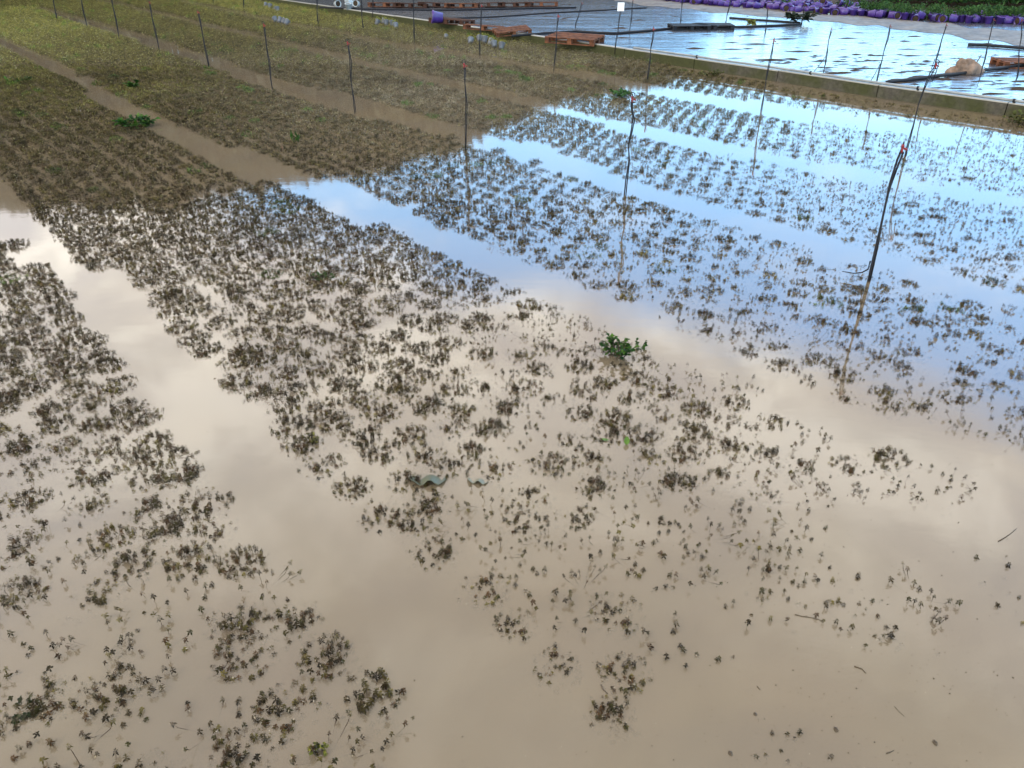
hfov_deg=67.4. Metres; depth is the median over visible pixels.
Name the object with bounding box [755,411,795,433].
shrub clump
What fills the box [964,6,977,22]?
potted plant
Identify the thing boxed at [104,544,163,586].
shrub clump
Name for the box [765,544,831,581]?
shrub clump
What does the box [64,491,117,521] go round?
shrub clump
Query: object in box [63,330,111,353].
shrub clump
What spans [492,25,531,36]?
pallet
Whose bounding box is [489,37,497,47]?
potted plant
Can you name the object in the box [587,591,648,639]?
shrub clump
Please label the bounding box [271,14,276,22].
potted plant
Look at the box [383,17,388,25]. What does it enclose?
potted plant
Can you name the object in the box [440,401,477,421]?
shrub clump
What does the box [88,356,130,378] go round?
shrub clump
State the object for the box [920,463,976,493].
shrub clump
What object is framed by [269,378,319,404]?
shrub clump
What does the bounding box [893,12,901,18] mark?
potted plant
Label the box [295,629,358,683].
shrub clump
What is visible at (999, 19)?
potted plant
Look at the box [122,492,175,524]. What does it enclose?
shrub clump
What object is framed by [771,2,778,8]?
potted plant
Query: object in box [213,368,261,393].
shrub clump
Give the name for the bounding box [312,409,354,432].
shrub clump
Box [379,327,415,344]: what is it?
shrub clump
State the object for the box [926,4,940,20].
potted plant
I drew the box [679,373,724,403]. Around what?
shrub clump
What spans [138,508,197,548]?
shrub clump
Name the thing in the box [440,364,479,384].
shrub clump
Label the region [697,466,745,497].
shrub clump
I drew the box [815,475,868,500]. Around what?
shrub clump
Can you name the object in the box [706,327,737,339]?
shrub clump
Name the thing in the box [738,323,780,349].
shrub clump
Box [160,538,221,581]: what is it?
shrub clump
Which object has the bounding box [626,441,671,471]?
shrub clump
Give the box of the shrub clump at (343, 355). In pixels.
[325,343,363,363]
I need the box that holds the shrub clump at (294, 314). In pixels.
[275,308,305,323]
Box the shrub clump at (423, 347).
[401,340,429,355]
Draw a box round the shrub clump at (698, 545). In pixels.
[688,517,740,552]
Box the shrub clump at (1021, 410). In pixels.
[978,382,1023,412]
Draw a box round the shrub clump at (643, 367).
[626,351,664,372]
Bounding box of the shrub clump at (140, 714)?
[82,675,155,746]
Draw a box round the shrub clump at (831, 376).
[823,365,864,385]
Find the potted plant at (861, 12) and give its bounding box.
[857,10,864,15]
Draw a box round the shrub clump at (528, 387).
[496,376,544,403]
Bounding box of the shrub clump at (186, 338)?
[176,329,212,349]
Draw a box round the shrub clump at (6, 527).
[0,507,29,533]
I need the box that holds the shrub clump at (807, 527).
[767,502,827,541]
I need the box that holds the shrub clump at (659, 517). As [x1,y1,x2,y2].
[647,487,686,533]
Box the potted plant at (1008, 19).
[1003,16,1013,23]
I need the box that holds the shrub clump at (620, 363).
[592,344,628,371]
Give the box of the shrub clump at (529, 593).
[488,563,558,609]
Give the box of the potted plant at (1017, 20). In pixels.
[1013,17,1023,24]
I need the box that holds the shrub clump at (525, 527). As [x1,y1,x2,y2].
[495,503,549,541]
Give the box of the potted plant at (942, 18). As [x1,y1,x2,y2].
[938,15,947,22]
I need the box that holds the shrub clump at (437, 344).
[429,334,466,354]
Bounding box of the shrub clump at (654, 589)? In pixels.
[611,541,674,593]
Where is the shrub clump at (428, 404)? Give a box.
[408,393,452,416]
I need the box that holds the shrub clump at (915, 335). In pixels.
[884,323,938,345]
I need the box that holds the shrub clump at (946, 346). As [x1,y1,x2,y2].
[929,338,959,352]
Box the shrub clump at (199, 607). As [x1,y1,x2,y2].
[183,553,250,621]
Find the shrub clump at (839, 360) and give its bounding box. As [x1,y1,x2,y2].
[819,353,852,370]
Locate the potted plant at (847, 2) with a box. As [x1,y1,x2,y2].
[842,0,852,7]
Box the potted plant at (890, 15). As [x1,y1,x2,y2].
[887,12,894,18]
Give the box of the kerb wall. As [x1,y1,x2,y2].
[253,0,1023,119]
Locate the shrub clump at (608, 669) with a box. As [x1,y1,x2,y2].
[594,651,654,696]
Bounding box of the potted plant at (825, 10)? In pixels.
[823,8,829,14]
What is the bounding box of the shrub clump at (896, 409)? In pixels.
[870,395,907,420]
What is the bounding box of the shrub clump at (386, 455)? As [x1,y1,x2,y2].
[354,438,401,467]
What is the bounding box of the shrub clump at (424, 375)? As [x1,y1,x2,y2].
[405,367,439,386]
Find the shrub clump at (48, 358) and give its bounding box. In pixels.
[31,348,79,374]
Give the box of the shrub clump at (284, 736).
[242,679,321,750]
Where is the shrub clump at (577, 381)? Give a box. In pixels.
[533,373,587,393]
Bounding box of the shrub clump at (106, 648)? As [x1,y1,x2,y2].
[56,619,133,665]
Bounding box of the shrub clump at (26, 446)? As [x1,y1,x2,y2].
[0,431,50,464]
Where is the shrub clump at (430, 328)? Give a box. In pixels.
[409,318,449,337]
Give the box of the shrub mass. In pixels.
[852,0,1023,3]
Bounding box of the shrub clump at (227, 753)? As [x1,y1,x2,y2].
[207,722,277,767]
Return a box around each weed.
[3,76,34,82]
[10,694,37,725]
[111,113,160,128]
[123,80,139,86]
[290,131,299,144]
[301,432,318,445]
[308,741,329,758]
[312,271,334,282]
[599,333,638,360]
[609,87,630,97]
[635,338,647,352]
[697,69,723,76]
[745,18,755,24]
[784,11,820,24]
[1003,109,1023,125]
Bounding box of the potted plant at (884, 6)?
[881,1,889,16]
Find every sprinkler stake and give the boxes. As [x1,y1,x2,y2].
[81,0,87,28]
[111,0,119,38]
[148,1,158,47]
[196,9,208,65]
[262,21,272,89]
[346,39,355,113]
[413,0,414,39]
[462,60,467,151]
[479,5,482,54]
[553,15,559,71]
[575,2,582,26]
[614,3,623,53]
[624,92,635,195]
[647,26,655,82]
[760,37,775,111]
[815,28,831,72]
[842,142,907,283]
[871,24,890,79]
[904,59,939,156]
[932,23,947,71]
[979,18,998,78]
[1016,18,1023,77]
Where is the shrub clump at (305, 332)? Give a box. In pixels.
[291,321,323,340]
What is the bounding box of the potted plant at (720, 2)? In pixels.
[718,0,724,5]
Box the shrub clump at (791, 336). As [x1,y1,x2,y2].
[771,328,805,342]
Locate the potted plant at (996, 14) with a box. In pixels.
[988,6,1003,22]
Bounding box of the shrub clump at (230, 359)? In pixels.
[215,350,253,371]
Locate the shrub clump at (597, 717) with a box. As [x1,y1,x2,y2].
[582,689,640,743]
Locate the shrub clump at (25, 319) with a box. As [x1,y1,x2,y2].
[5,310,44,328]
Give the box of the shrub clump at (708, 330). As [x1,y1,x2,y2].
[685,322,717,340]
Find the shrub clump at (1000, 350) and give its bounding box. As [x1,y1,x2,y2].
[975,342,1015,360]
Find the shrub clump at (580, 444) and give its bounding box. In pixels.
[552,430,593,454]
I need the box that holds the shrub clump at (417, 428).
[387,422,426,445]
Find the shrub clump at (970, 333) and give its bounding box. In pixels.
[957,326,996,343]
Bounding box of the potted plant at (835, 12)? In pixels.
[831,9,838,14]
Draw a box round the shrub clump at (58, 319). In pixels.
[46,310,84,328]
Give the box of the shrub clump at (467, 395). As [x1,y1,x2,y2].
[460,378,498,402]
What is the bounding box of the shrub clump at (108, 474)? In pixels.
[68,466,118,495]
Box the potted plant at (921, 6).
[918,2,928,10]
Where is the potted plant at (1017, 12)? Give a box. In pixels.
[1010,6,1022,17]
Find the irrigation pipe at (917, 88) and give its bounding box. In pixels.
[633,47,1023,102]
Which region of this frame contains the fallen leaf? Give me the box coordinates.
[624,436,629,444]
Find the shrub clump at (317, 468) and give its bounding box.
[297,452,347,485]
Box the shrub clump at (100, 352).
[69,346,115,368]
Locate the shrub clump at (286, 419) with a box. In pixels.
[268,410,317,441]
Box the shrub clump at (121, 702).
[69,663,148,726]
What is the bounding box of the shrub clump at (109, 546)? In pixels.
[87,521,138,560]
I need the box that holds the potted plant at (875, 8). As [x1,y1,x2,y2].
[871,2,882,10]
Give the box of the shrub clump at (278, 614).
[262,597,324,650]
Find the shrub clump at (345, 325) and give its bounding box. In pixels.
[332,317,368,335]
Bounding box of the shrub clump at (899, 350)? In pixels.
[893,342,931,364]
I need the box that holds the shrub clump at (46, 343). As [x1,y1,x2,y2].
[28,336,69,360]
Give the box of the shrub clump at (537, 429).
[506,409,544,434]
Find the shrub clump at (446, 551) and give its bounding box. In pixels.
[405,534,461,574]
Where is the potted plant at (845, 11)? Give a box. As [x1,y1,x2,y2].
[839,8,848,14]
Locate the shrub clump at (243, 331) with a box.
[223,326,267,343]
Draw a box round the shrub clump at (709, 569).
[674,549,722,585]
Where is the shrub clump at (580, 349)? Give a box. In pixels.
[560,341,595,361]
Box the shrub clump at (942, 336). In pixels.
[928,326,970,343]
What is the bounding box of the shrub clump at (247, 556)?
[217,543,269,581]
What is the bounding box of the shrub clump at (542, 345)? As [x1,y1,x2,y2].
[526,341,564,360]
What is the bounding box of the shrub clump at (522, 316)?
[502,310,537,326]
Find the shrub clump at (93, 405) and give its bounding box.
[61,391,113,420]
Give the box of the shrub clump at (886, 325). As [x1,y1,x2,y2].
[859,318,900,336]
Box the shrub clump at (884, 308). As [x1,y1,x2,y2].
[863,304,903,321]
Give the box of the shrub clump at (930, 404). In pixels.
[906,376,945,406]
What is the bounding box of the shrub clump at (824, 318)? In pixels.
[804,313,840,328]
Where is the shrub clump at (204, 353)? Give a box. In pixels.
[187,340,226,362]
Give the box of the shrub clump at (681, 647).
[641,610,734,668]
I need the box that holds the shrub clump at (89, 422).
[74,412,115,435]
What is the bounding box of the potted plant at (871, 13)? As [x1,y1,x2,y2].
[867,9,875,16]
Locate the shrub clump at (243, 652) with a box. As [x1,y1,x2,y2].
[210,630,283,684]
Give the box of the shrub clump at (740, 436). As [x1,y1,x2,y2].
[710,413,761,442]
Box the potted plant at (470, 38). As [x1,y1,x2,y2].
[467,33,474,43]
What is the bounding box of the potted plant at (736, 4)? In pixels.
[733,1,740,6]
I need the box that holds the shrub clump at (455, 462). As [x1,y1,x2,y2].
[427,456,473,483]
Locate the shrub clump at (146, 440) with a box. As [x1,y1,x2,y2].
[132,428,176,455]
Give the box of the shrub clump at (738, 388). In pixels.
[722,373,763,396]
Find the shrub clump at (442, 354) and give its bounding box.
[418,350,449,369]
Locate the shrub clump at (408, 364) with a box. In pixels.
[381,355,417,374]
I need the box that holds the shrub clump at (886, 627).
[876,608,948,656]
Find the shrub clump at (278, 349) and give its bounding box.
[269,335,301,355]
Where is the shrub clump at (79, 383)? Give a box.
[54,375,98,400]
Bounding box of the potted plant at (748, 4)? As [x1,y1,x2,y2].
[746,2,751,7]
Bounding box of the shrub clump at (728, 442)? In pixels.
[706,434,753,466]
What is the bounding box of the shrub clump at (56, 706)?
[1,674,80,735]
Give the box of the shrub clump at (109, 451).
[83,432,140,460]
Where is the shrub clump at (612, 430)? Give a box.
[580,420,630,448]
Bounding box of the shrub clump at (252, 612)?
[204,601,261,652]
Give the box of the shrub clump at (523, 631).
[490,607,539,645]
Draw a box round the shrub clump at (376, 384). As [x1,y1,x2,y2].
[363,368,412,394]
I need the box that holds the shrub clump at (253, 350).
[226,339,268,362]
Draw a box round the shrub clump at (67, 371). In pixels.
[42,362,92,384]
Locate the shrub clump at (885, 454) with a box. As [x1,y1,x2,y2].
[863,444,920,477]
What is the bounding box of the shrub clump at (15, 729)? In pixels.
[0,698,39,762]
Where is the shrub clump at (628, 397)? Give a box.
[617,389,660,411]
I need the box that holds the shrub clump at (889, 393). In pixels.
[867,383,910,404]
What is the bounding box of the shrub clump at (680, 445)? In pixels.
[664,442,709,468]
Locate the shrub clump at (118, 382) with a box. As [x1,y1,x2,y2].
[94,373,137,395]
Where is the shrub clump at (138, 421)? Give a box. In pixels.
[114,406,165,433]
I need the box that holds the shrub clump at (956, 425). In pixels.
[946,406,987,435]
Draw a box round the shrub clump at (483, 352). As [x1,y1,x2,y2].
[465,345,497,365]
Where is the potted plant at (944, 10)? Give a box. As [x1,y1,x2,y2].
[939,7,952,21]
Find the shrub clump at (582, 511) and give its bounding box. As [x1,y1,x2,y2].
[550,503,594,532]
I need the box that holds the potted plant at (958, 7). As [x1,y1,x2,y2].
[950,5,959,14]
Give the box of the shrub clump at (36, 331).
[15,324,50,341]
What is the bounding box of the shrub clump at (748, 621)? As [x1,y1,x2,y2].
[723,591,795,633]
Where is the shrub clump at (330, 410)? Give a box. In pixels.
[302,396,344,421]
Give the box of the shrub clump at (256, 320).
[244,311,275,326]
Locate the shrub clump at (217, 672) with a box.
[143,653,231,705]
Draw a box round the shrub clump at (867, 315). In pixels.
[833,305,871,322]
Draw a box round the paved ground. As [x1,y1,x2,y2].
[291,0,1023,99]
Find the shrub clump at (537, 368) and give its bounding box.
[520,361,555,379]
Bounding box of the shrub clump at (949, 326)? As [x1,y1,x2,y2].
[926,314,968,331]
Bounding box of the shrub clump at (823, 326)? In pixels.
[814,317,842,337]
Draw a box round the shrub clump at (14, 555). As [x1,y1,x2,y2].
[0,526,47,572]
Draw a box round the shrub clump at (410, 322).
[395,313,427,326]
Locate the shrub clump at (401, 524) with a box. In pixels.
[387,507,434,543]
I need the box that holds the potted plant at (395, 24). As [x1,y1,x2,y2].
[392,20,398,28]
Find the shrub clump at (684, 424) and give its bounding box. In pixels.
[668,418,712,447]
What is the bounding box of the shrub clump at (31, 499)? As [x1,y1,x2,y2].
[7,484,54,518]
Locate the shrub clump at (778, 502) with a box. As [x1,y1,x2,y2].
[747,482,784,508]
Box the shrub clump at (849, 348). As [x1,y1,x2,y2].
[835,338,872,356]
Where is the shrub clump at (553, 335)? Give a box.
[542,327,576,344]
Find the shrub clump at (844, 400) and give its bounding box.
[824,389,865,409]
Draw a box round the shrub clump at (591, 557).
[580,530,633,571]
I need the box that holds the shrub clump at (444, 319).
[428,311,458,328]
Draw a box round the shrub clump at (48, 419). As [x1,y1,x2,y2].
[32,408,77,435]
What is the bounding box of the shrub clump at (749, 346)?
[725,342,766,362]
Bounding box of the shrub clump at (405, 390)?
[380,379,421,408]
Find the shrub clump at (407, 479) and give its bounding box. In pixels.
[384,468,429,499]
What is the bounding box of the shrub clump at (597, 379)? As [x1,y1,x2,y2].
[583,374,619,392]
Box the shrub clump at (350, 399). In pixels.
[342,387,381,408]
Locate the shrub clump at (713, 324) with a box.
[712,314,746,334]
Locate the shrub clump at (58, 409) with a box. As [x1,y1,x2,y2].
[27,395,80,424]
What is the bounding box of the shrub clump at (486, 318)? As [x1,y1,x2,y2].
[465,310,493,325]
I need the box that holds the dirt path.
[614,0,1023,45]
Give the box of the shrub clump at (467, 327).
[452,317,487,338]
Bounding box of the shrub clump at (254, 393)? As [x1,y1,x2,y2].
[238,380,282,405]
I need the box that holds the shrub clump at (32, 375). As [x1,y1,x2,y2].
[2,364,49,389]
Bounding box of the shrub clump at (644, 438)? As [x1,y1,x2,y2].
[623,422,668,449]
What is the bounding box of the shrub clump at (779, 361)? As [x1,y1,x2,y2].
[760,357,803,377]
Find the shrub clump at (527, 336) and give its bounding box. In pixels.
[511,325,542,341]
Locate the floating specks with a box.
[64,348,1014,764]
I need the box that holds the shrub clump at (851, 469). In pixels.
[825,452,873,480]
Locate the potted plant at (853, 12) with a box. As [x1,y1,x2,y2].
[850,10,857,15]
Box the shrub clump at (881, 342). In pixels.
[864,332,904,350]
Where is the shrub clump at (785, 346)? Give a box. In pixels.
[765,339,797,355]
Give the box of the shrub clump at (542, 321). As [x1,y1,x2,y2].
[527,313,557,326]
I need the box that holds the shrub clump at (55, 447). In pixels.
[39,434,83,461]
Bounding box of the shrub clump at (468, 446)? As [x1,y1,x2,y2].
[454,438,494,467]
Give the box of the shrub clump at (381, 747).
[351,708,413,767]
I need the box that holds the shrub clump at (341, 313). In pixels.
[316,305,353,324]
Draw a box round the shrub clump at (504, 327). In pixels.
[479,319,516,337]
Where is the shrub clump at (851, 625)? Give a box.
[824,599,893,646]
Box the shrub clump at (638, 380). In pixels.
[619,369,657,392]
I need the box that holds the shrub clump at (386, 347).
[364,340,395,358]
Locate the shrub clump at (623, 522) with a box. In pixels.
[589,495,639,534]
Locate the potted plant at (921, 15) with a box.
[918,11,925,18]
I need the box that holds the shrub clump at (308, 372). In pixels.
[305,359,335,379]
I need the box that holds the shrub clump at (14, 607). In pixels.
[0,579,46,618]
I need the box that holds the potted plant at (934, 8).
[927,2,940,18]
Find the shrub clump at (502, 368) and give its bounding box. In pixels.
[484,353,519,378]
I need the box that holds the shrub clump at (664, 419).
[638,404,687,431]
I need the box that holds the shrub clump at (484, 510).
[455,482,503,514]
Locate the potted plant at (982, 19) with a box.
[978,8,989,22]
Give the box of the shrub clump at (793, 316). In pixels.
[777,309,814,328]
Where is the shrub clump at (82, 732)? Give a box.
[15,713,115,767]
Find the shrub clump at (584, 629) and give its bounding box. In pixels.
[550,591,610,632]
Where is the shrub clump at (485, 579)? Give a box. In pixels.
[453,566,511,612]
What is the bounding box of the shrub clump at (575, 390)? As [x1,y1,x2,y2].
[568,384,609,409]
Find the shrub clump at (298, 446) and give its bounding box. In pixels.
[280,431,325,457]
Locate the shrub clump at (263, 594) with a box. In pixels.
[238,559,302,599]
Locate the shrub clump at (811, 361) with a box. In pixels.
[799,351,833,371]
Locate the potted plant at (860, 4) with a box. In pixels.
[858,0,869,6]
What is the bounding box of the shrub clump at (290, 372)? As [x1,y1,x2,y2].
[267,362,303,383]
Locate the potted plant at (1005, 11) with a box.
[999,6,1012,22]
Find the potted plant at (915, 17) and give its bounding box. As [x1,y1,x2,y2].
[911,14,919,20]
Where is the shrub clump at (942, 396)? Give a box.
[936,389,975,410]
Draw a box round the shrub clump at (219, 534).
[186,514,238,552]
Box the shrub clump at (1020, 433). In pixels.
[990,410,1023,436]
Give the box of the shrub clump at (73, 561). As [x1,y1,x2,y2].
[40,548,105,583]
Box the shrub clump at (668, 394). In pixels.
[642,381,688,406]
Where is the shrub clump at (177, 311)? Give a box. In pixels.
[156,303,191,322]
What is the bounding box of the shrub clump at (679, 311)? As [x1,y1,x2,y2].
[659,307,689,323]
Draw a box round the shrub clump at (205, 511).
[169,486,234,525]
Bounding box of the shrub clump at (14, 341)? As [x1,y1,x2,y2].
[0,337,36,355]
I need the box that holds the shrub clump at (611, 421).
[593,406,632,427]
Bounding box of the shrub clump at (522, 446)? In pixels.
[504,425,546,463]
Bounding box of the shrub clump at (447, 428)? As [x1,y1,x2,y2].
[429,416,474,443]
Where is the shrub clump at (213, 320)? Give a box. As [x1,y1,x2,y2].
[203,312,237,333]
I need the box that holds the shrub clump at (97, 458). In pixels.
[51,448,103,483]
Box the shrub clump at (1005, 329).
[987,321,1021,338]
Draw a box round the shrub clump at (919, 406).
[898,395,940,423]
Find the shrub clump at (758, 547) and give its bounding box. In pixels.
[733,518,788,551]
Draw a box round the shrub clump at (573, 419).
[558,403,598,428]
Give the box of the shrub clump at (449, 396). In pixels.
[432,379,470,402]
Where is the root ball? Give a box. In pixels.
[945,55,984,74]
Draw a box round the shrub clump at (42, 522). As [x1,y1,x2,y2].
[15,491,75,527]
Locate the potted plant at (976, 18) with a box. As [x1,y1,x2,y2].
[972,14,980,21]
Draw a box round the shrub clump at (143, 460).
[109,447,158,477]
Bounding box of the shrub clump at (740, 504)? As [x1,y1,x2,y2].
[689,488,751,520]
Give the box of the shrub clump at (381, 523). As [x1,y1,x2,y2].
[356,497,410,536]
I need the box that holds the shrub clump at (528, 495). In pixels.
[505,481,556,515]
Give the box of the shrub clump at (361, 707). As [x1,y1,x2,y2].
[319,665,405,734]
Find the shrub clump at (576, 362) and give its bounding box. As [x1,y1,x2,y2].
[564,357,596,376]
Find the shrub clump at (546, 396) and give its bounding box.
[536,392,573,411]
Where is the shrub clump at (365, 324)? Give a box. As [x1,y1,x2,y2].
[349,315,384,333]
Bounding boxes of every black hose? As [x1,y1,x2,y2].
[320,6,575,10]
[452,7,646,18]
[511,23,800,36]
[729,17,800,22]
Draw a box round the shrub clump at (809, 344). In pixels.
[807,329,839,350]
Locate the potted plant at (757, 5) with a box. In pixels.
[753,2,760,8]
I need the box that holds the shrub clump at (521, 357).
[503,347,537,366]
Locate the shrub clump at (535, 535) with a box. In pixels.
[518,524,566,550]
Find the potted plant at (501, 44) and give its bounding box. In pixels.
[497,38,506,49]
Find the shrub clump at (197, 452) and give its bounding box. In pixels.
[144,442,199,472]
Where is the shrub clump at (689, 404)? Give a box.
[680,397,716,424]
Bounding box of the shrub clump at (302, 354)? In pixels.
[279,345,325,371]
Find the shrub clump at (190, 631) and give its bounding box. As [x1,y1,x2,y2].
[106,610,192,669]
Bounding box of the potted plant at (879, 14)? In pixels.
[875,10,882,17]
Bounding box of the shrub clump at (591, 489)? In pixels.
[571,474,617,502]
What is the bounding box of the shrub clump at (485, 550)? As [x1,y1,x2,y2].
[479,528,526,562]
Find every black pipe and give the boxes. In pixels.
[886,63,1023,82]
[968,43,1023,49]
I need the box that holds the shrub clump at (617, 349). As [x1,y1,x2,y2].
[596,340,635,358]
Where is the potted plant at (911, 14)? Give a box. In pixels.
[908,4,919,19]
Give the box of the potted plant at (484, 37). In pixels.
[481,32,489,42]
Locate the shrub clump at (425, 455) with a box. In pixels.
[398,439,447,470]
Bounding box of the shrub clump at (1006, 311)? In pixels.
[991,304,1023,315]
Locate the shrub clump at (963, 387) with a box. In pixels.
[940,375,980,394]
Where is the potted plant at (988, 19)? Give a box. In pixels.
[982,7,995,23]
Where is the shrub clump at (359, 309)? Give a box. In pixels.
[340,303,374,323]
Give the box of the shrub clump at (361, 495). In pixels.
[330,475,374,507]
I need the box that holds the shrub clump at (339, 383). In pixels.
[322,371,364,395]
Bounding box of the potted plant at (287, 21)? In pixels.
[284,17,291,24]
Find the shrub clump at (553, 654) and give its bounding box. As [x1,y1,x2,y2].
[532,642,583,694]
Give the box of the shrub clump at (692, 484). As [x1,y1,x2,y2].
[652,466,700,497]
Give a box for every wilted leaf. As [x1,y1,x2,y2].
[410,473,445,485]
[467,477,488,483]
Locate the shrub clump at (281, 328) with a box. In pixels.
[256,322,297,343]
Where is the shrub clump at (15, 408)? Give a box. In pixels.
[0,395,22,417]
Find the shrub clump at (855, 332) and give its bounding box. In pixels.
[827,321,868,338]
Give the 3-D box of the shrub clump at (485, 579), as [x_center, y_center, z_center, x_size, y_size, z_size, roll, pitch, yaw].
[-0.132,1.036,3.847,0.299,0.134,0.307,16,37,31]
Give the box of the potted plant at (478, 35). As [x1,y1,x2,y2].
[475,32,481,41]
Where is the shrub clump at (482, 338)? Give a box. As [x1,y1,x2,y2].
[469,328,497,345]
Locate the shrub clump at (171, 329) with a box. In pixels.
[163,317,202,335]
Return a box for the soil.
[742,0,1023,22]
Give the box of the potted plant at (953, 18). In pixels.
[945,11,958,21]
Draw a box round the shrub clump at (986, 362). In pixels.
[962,352,1004,375]
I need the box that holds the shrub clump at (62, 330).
[53,323,89,341]
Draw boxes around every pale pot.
[334,0,340,6]
[345,2,351,9]
[352,0,359,6]
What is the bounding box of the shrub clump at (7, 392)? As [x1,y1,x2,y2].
[0,384,25,406]
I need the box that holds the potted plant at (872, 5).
[862,1,874,15]
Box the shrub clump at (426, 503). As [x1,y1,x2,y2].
[402,486,453,521]
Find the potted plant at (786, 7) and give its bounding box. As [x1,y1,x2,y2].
[783,5,789,10]
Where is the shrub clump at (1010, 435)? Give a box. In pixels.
[998,425,1023,442]
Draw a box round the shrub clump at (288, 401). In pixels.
[264,395,308,420]
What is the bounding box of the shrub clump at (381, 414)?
[358,399,403,428]
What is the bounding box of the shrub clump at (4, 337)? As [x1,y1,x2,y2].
[0,329,21,344]
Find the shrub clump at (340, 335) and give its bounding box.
[308,330,342,348]
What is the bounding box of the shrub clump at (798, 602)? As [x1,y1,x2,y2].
[759,575,829,622]
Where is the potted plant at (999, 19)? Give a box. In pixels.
[996,16,1005,23]
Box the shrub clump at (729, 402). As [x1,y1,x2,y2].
[717,394,750,413]
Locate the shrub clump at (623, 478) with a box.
[607,466,651,492]
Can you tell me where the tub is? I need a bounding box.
[431,10,442,23]
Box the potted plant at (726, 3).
[724,0,731,6]
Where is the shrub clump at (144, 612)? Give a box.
[101,573,171,622]
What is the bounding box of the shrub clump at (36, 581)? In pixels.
[0,571,53,609]
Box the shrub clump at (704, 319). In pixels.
[687,308,724,325]
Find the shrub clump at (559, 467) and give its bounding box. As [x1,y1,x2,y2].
[525,451,574,482]
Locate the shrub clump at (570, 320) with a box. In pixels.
[556,309,588,328]
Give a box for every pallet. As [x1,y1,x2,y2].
[367,2,404,6]
[393,3,427,7]
[418,2,454,7]
[428,17,474,24]
[444,3,479,7]
[463,24,504,30]
[472,2,504,6]
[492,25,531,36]
[498,2,533,6]
[525,2,557,5]
[545,32,604,46]
[667,23,710,30]
[694,23,734,29]
[989,57,1023,68]
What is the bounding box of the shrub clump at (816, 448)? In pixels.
[790,420,832,452]
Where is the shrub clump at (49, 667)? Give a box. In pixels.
[1,629,61,680]
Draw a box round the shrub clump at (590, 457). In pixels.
[570,447,615,478]
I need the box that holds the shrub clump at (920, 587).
[888,566,962,610]
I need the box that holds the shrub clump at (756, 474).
[729,449,779,487]
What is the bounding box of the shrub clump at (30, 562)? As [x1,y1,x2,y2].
[12,516,81,566]
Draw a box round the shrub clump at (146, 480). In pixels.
[117,462,167,495]
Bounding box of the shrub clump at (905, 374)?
[888,359,929,379]
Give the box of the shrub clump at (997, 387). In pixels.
[976,378,1021,397]
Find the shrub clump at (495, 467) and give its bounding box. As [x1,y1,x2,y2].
[478,454,522,488]
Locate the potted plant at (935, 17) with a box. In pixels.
[931,13,940,21]
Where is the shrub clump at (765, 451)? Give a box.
[738,439,788,473]
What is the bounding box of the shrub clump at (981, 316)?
[961,311,996,328]
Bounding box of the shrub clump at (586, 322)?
[572,320,606,342]
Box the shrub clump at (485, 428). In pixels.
[472,416,513,438]
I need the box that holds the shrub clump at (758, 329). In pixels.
[746,320,778,336]
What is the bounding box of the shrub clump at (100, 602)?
[58,576,127,625]
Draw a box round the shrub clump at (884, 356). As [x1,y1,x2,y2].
[860,348,897,365]
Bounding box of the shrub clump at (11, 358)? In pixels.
[0,350,31,371]
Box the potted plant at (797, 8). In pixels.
[795,6,800,11]
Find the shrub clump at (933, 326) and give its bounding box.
[901,314,939,332]
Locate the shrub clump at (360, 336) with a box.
[339,331,380,350]
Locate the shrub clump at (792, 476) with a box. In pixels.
[791,474,835,506]
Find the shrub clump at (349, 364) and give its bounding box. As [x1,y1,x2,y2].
[337,353,379,378]
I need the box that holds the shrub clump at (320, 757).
[289,711,355,767]
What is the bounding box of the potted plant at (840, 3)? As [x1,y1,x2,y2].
[837,0,845,5]
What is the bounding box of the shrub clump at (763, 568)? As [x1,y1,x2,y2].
[747,542,798,599]
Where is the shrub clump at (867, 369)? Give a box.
[860,351,907,377]
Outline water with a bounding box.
[0,0,1023,767]
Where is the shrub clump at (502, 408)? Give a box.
[485,396,529,420]
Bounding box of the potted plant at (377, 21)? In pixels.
[375,17,381,25]
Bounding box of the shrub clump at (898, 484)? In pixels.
[873,463,922,500]
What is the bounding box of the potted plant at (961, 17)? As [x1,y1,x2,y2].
[956,5,968,21]
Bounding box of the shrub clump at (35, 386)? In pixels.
[10,377,51,398]
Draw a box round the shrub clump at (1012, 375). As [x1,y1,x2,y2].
[1004,364,1023,385]
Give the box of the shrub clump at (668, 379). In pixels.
[657,363,697,381]
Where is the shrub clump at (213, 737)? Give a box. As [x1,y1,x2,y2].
[169,696,241,750]
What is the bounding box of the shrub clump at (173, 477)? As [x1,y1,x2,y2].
[155,460,211,493]
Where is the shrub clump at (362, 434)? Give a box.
[339,424,382,448]
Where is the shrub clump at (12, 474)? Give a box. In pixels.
[0,456,58,487]
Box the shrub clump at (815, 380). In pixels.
[798,365,843,388]
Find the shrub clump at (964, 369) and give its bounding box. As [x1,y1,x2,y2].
[944,360,986,380]
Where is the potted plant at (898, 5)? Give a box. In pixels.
[887,3,900,11]
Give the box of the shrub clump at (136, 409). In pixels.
[109,396,149,419]
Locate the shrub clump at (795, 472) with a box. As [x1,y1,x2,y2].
[775,455,822,483]
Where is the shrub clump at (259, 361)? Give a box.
[241,352,277,373]
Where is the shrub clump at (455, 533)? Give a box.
[428,503,488,541]
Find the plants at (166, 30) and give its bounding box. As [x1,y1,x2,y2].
[0,0,1023,767]
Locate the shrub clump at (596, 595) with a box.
[562,559,607,597]
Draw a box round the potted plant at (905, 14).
[899,4,912,19]
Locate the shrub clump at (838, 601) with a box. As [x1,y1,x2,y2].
[804,573,882,619]
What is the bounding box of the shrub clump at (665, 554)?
[635,515,687,558]

